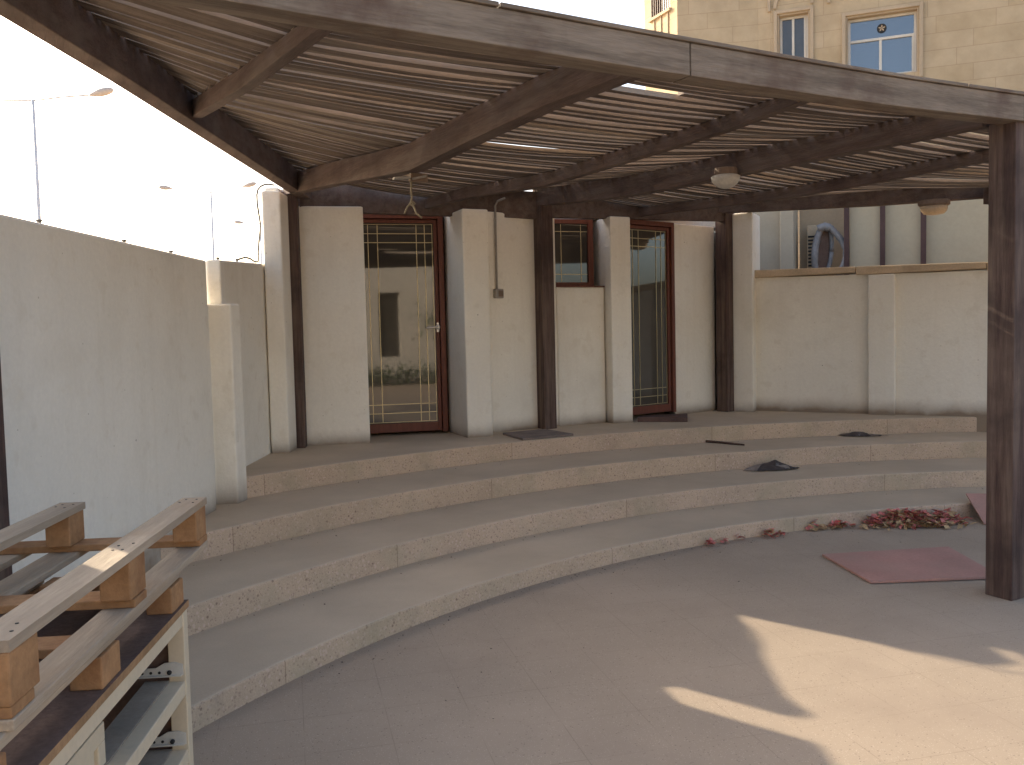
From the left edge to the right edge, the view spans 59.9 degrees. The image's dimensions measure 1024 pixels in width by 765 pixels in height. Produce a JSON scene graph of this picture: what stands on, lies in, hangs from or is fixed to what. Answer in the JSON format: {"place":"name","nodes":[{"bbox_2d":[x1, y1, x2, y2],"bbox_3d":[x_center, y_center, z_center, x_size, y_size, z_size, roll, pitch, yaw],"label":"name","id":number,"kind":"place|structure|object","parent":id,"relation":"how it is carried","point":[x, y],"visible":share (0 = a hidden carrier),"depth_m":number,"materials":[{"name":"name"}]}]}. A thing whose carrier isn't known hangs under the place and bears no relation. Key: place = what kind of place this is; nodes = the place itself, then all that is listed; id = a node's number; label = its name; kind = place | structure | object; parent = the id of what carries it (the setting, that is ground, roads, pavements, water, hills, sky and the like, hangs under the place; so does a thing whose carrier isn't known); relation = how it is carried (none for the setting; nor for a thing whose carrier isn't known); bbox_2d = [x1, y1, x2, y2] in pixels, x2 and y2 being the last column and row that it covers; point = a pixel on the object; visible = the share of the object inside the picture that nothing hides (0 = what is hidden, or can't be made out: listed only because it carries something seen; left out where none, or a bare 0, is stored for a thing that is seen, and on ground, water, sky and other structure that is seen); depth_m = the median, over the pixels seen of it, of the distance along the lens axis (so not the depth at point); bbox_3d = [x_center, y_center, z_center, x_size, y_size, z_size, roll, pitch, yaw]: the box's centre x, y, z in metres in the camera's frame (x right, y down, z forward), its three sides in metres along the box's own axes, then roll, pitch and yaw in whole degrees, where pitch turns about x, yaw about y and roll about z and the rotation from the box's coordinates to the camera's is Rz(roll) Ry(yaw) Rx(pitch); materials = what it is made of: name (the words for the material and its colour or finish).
{"place":"outdoors","nodes":[
{"label":"outdoors","id":0,"kind":"place"},
{"bbox_2d":[0,0,644,263],"label":"sky","id":1,"kind":"structure","parent":0,"point":[103,162],"materials":[{"name":"white"}]},
{"bbox_2d":[192,516,1023,764],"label":"patio","id":2,"kind":"structure","parent":0,"point":[794,648],"depth_m":3.96,"materials":[{"name":"concrete"}]},
{"bbox_2d":[0,599,193,764],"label":"cabinet","id":3,"kind":"object","parent":2,"relation":"on","point":[136,710],"visible":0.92,"depth_m":2.38,"materials":[{"name":"beige paint"}]},
{"bbox_2d":[0,573,183,764],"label":"pallet","id":4,"kind":"object","parent":3,"relation":"on","point":[100,669],"visible":0.39,"depth_m":2.06,"materials":[{"name":"brown wood"}]},
{"bbox_2d":[0,497,207,731],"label":"pallet","id":5,"kind":"object","parent":4,"relation":"on","point":[130,589],"visible":1,"depth_m":2.23,"materials":[{"name":"brown wood"}]},
{"bbox_2d":[0,0,1023,600],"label":"pergola","id":6,"kind":"object","parent":2,"relation":"on","point":[334,102],"visible":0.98,"depth_m":4.86,"materials":[{"name":"brown wood"}]},
{"bbox_2d":[392,173,427,218],"bbox_3d":[-0.630,-1.167,5.567,0.216,0.284,0.089,-2,3,-18],"label":"broken light","id":7,"kind":"object","parent":6,"relation":"hanging from","point":[417,177],"visible":1,"depth_m":5.56,"materials":[{"name":"grey plastic"}]},
{"bbox_2d":[711,166,739,188],"bbox_3d":[1.546,-1.477,6.427,0.209,0.147,0.209,-1,3,0],"label":"ceiling light","id":8,"kind":"object","parent":6,"relation":"attached to","point":[726,177],"visible":1,"depth_m":6.36,"materials":[{"name":"white glass"}]},
{"bbox_2d":[918,198,950,214],"bbox_3d":[4.379,-1.815,9.216,0.294,0.145,0.294,-1,3,0],"label":"ceiling light","id":9,"kind":"object","parent":6,"relation":"attached to","point":[937,206],"visible":1,"depth_m":9.12,"materials":[{"name":"glass"}]},
{"bbox_2d":[161,432,986,562],"bbox_3d":[1.905,0.870,7.558,9.375,0.420,2.412,-3,4,-20],"label":"step","id":10,"kind":"object","parent":2,"relation":"on","point":[256,521],"visible":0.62,"depth_m":7.24,"materials":[{"name":"concrete"}]},
{"bbox_2d":[706,440,744,445],"bbox_3d":[2.062,0.585,8.594,0.030,0.026,0.433,-4,5,-43],"label":"stick","id":11,"kind":"object","parent":10,"relation":"on","point":[720,442],"visible":1,"depth_m":8.61,"materials":[{"name":"black wood"}]},
{"bbox_2d":[840,431,887,435],"bbox_3d":[3.523,0.516,8.953,0.500,0.044,0.137,0,4,26],"label":"scrap sheet","id":12,"kind":"object","parent":10,"relation":"on","point":[855,433],"visible":1,"depth_m":8.93,"materials":[{"name":"black plastic"}]},
{"bbox_2d":[179,458,985,635],"bbox_3d":[2.573,0.990,6.576,10.996,0.264,3.275,-2,4,-19],"label":"step","id":13,"kind":"object","parent":2,"relation":"on","point":[231,586],"visible":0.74,"depth_m":6.23,"materials":[{"name":"concrete"}]},
{"bbox_2d":[743,460,798,470],"bbox_3d":[2.326,0.739,7.979,0.527,0.085,0.235,-1,3,0],"label":"plastic bag","id":14,"kind":"object","parent":13,"relation":"on","point":[773,465],"visible":1,"depth_m":7.94,"materials":[{"name":"black plastic"}]},
{"bbox_2d":[188,486,985,732],"bbox_3d":[1.990,1.158,5.148,11.851,0.120,4.079,-3,4,-31],"label":"step","id":15,"kind":"object","parent":2,"relation":"on","point":[235,664],"visible":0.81,"depth_m":5.20,"materials":[{"name":"concrete"}]},
{"bbox_2d":[208,436,979,718],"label":"litter","id":16,"kind":"object","parent":2,"relation":"on","point":[529,589],"visible":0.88,"depth_m":5.65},
{"bbox_2d":[246,409,976,497],"bbox_3d":[0.605,0.709,9.534,7.685,0.574,4.246,-3,4,-23],"label":"step","id":17,"kind":"object","parent":2,"relation":"on","point":[385,454],"visible":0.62,"depth_m":8.27,"materials":[{"name":"concrete"}]},
{"bbox_2d":[503,429,572,439],"bbox_3d":[0.210,0.487,8.346,0.539,0.022,0.524,-3,4,-28],"label":"doormat","id":18,"kind":"object","parent":17,"relation":"on","point":[534,434],"visible":1,"depth_m":8.26,"materials":[{"name":"grey fabric"}]},
{"bbox_2d":[638,413,687,421],"bbox_3d":[1.613,0.376,9.494,0.516,0.051,0.436,-1,3,11],"label":"doormat","id":19,"kind":"object","parent":17,"relation":"on","point":[669,418],"depth_m":9.31,"materials":[{"name":"fabric"}]},
{"bbox_2d":[704,519,856,544],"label":"fallen petals","id":20,"kind":"object","parent":2,"relation":"on","point":[771,530],"visible":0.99,"depth_m":6.64,"materials":[{"name":"red plant"}]},
{"bbox_2d":[755,262,987,431],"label":"boundary wall","id":21,"kind":"structure","parent":2,"relation":"on","point":[893,340],"depth_m":9.48,"materials":[{"name":"paint"}]},
{"bbox_2d":[820,507,976,530],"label":"fallen petals","id":22,"kind":"object","parent":2,"relation":"on","point":[901,519],"visible":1,"depth_m":6.78,"materials":[{"name":"red plant"}]},
{"bbox_2d":[822,547,985,582],"bbox_3d":[2.518,1.155,5.654,0.900,0.015,0.770,-1,3,0],"label":"red board","id":23,"kind":"object","parent":2,"relation":"on","point":[919,564],"visible":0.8,"depth_m":5.59,"materials":[{"name":"wood"}]},
{"bbox_2d":[966,493,985,524],"bbox_3d":[3.949,0.976,6.815,0.758,0.169,0.404,-1,3,13],"label":"red board","id":24,"kind":"object","parent":2,"relation":"on","point":[977,501],"visible":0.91,"depth_m":6.95,"materials":[{"name":"wood"}]},
{"bbox_2d":[644,0,1023,268],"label":"apartment building","id":25,"kind":"structure","parent":0,"point":[978,42],"depth_m":14.79,"materials":[{"name":"stone"}]},
{"bbox_2d":[648,0,670,32],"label":"balcony railing","id":26,"kind":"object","parent":25,"relation":"in","point":[663,7],"depth_m":16.08,"materials":[{"name":"beige metal"}]},
{"bbox_2d":[773,5,813,58],"bbox_3d":[4.841,-5.755,15.255,0.650,1.260,0.195,0,4,22],"label":"window","id":27,"kind":"structure","parent":25,"relation":"in","point":[793,28],"depth_m":15.27,"materials":[{"name":"glass"}]},
{"bbox_2d":[842,2,922,76],"bbox_3d":[6.142,-5.591,14.749,1.240,1.190,0.195,0,4,22],"label":"window","id":28,"kind":"structure","parent":25,"relation":"in","point":[885,41],"depth_m":14.77,"materials":[{"name":"glass"}]},
{"label":"ground","id":29,"kind":"structure","parent":0,"visible":0},
{"bbox_2d":[0,87,113,218],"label":"street lamp","id":30,"kind":"object","parent":29,"relation":"on","point":[103,91],"visible":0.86,"depth_m":21.64,"materials":[{"name":"metal"}]},
{"bbox_2d":[0,214,271,591],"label":"boundary wall","id":31,"kind":"structure","parent":29,"relation":"on","point":[135,385],"depth_m":4.56,"materials":[{"name":"paint"}]},
{"bbox_2d":[238,183,273,262],"bbox_3d":[-2.064,-1.300,7.197,0.210,0.674,0.689,-1,3,0],"label":"cable","id":32,"kind":"object","parent":31,"relation":"on","point":[259,187],"visible":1,"depth_m":7.40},
{"bbox_2d":[159,182,255,259],"bbox_3d":[-12.805,-4.396,37.791,4.468,8.135,0.206,-1,3,11],"label":"street lamp","id":33,"kind":"object","parent":29,"relation":"on","point":[249,184],"visible":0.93,"depth_m":37.62,"materials":[{"name":"metal"}]},
{"bbox_2d":[234,220,262,263],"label":"street lamp","id":34,"kind":"object","parent":29,"relation":"on","point":[238,222],"visible":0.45,"depth_m":51.61,"materials":[{"name":"metal"}]},
{"bbox_2d":[262,188,759,452],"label":"changing building","id":35,"kind":"structure","parent":29,"relation":"on","point":[410,323],"depth_m":8.66,"materials":[{"name":"paint"}]},
{"bbox_2d":[363,214,447,433],"bbox_3d":[-1.121,-0.563,8.573,0.955,2.117,0.124,-2,3,-13],"label":"door","id":36,"kind":"structure","parent":35,"relation":"in","point":[404,256],"depth_m":8.60,"materials":[{"name":"brown wood"}]},
{"bbox_2d":[493,197,505,297],"bbox_3d":[-0.116,-1.295,8.552,0.095,0.960,0.134,-4,4,-35],"label":"socket box","id":37,"kind":"object","parent":35,"relation":"attached to","point":[498,293],"visible":1,"depth_m":8.58,"materials":[{"name":"grey plastic"}]},
{"bbox_2d":[554,219,593,285],"bbox_3d":[0.618,-1.357,9.328,0.490,0.700,0.070,-2,3,-19],"label":"window","id":38,"kind":"structure","parent":35,"relation":"in","point":[574,254],"depth_m":9.33,"materials":[{"name":"brown wood"}]},
{"bbox_2d":[630,219,675,414],"bbox_3d":[1.452,-0.698,9.670,0.855,2.102,0.100,-4,4,-38],"label":"door","id":39,"kind":"structure","parent":35,"relation":"in","point":[652,260],"depth_m":9.73,"materials":[{"name":"brown wood"}]},
{"bbox_2d":[714,172,849,275],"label":"outbuilding","id":40,"kind":"structure","parent":29,"relation":"on","point":[778,239],"depth_m":12.32,"materials":[{"name":"paint"}]},
{"bbox_2d":[807,222,849,275],"bbox_3d":[4.261,-1.672,12.230,0.383,1.026,0.712,-3,4,-22],"label":"air cooler","id":41,"kind":"object","parent":40,"relation":"attached to","point":[820,245],"visible":0.71,"depth_m":12.13,"materials":[{"name":"plastic"}]},
{"bbox_2d":[844,177,987,274],"bbox_3d":[6.791,-1.046,11.021,5.002,3.600,0.150,0,4,23],"label":"lean to","id":42,"kind":"object","parent":29,"relation":"on","point":[911,234],"depth_m":11.61,"materials":[{"name":"metal"}]}
]}

